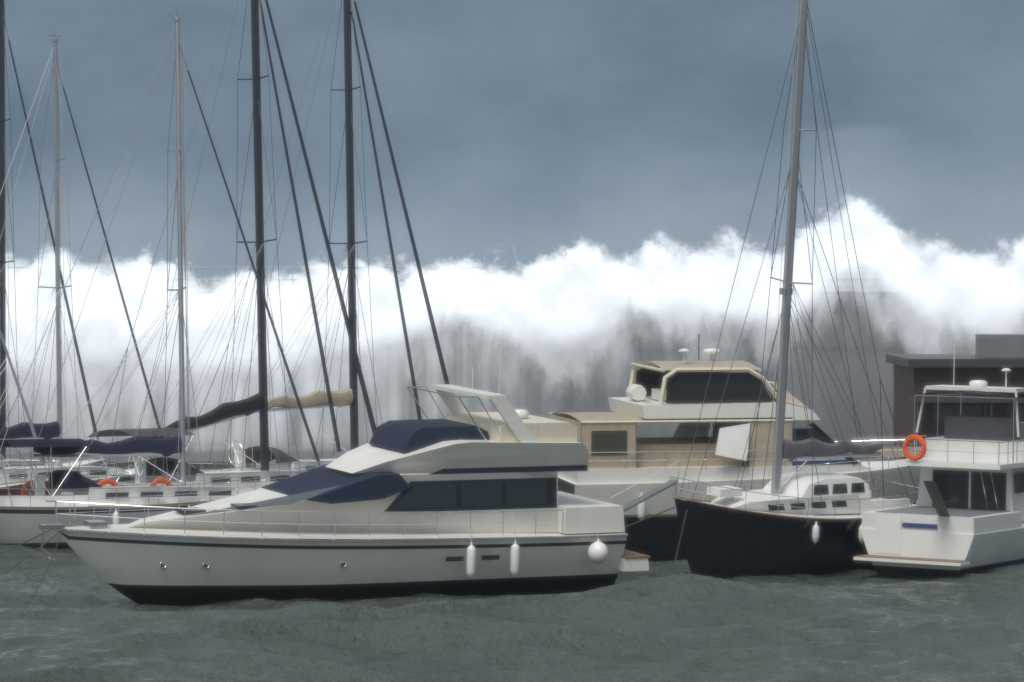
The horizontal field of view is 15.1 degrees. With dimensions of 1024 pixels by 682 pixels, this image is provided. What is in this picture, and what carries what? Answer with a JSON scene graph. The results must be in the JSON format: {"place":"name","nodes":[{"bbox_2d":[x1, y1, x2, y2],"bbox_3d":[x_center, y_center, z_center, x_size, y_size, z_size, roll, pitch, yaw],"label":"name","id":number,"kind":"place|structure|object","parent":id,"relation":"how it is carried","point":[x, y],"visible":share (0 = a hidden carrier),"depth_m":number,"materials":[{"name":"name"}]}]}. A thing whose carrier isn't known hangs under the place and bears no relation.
{"place":"outdoors","nodes":[
{"label":"outdoors","id":0,"kind":"place"},
{"bbox_2d":[0,544,1023,681],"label":"harbour water","id":1,"kind":"structure","parent":0,"point":[78,619],"depth_m":100.15,"materials":[{"name":"grey liquid"}]},
{"bbox_2d":[0,329,60,495],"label":"sloop","id":2,"kind":"object","parent":1,"relation":"on","point":[4,492],"visible":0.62,"depth_m":141.12,"materials":[{"name":"white"}]},
{"bbox_2d":[0,0,105,466],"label":"sloop","id":3,"kind":"object","parent":1,"relation":"on","point":[3,297],"visible":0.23,"depth_m":157.33,"materials":[{"name":"white"}]},
{"bbox_2d":[0,27,172,494],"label":"sloop","id":4,"kind":"object","parent":1,"relation":"on","point":[50,430],"visible":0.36,"depth_m":152.18,"materials":[{"name":"white"}]},
{"bbox_2d":[0,5,322,548],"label":"sloop","id":5,"kind":"object","parent":1,"relation":"on","point":[23,515],"visible":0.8,"depth_m":134.57,"materials":[{"name":"white"}]},
{"bbox_2d":[60,0,376,494],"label":"sloop","id":6,"kind":"object","parent":1,"relation":"on","point":[230,411],"visible":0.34,"depth_m":145.09,"materials":[{"name":"black"}]},
{"bbox_2d":[186,0,448,471],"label":"sloop","id":7,"kind":"object","parent":1,"relation":"on","point":[340,398],"visible":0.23,"depth_m":154.06,"materials":[{"name":"black"}]},
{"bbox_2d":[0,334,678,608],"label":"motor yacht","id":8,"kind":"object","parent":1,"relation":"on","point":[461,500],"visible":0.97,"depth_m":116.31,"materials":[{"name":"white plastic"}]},
{"bbox_2d":[548,334,920,561],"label":"motor yacht","id":9,"kind":"object","parent":1,"relation":"on","point":[622,456],"visible":0.55,"depth_m":129.58,"materials":[{"name":"beige plastic"}]},
{"bbox_2d":[625,0,918,578],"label":"sailboat","id":10,"kind":"object","parent":1,"relation":"on","point":[805,522],"visible":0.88,"depth_m":124.46,"materials":[{"name":"black plastic"}]},
{"bbox_2d":[850,447,924,461],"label":"cruiser","id":11,"kind":"object","parent":1,"relation":"on","point":[885,453],"visible":0.04,"depth_m":141.80,"materials":[{"name":"white"}]},
{"bbox_2d":[853,340,1023,577],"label":"flybridge cruiser","id":12,"kind":"object","parent":1,"relation":"on","point":[965,514],"visible":0.98,"depth_m":125.27,"materials":[{"name":"white plastic"}]},
{"bbox_2d":[4,0,1023,278],"label":"sky","id":13,"kind":"structure","parent":0,"point":[522,133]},
{"bbox_2d":[6,280,1023,290],"bbox_3d":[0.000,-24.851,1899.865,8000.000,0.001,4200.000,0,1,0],"label":"sea","id":14,"kind":"structure","parent":0,"point":[593,285],"depth_m":2499.24,"materials":[{"name":"grey liquid"}]},
{"bbox_2d":[6,267,1023,469],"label":"breakwater wall","id":15,"kind":"structure","parent":14,"relation":"in","point":[572,351],"depth_m":175.49,"materials":[{"name":"concrete"}]},
{"bbox_2d":[886,334,1023,458],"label":"harbour building","id":16,"kind":"structure","parent":15,"relation":"on","point":[991,358],"depth_m":158.57,"materials":[{"name":"grey"}]}
]}

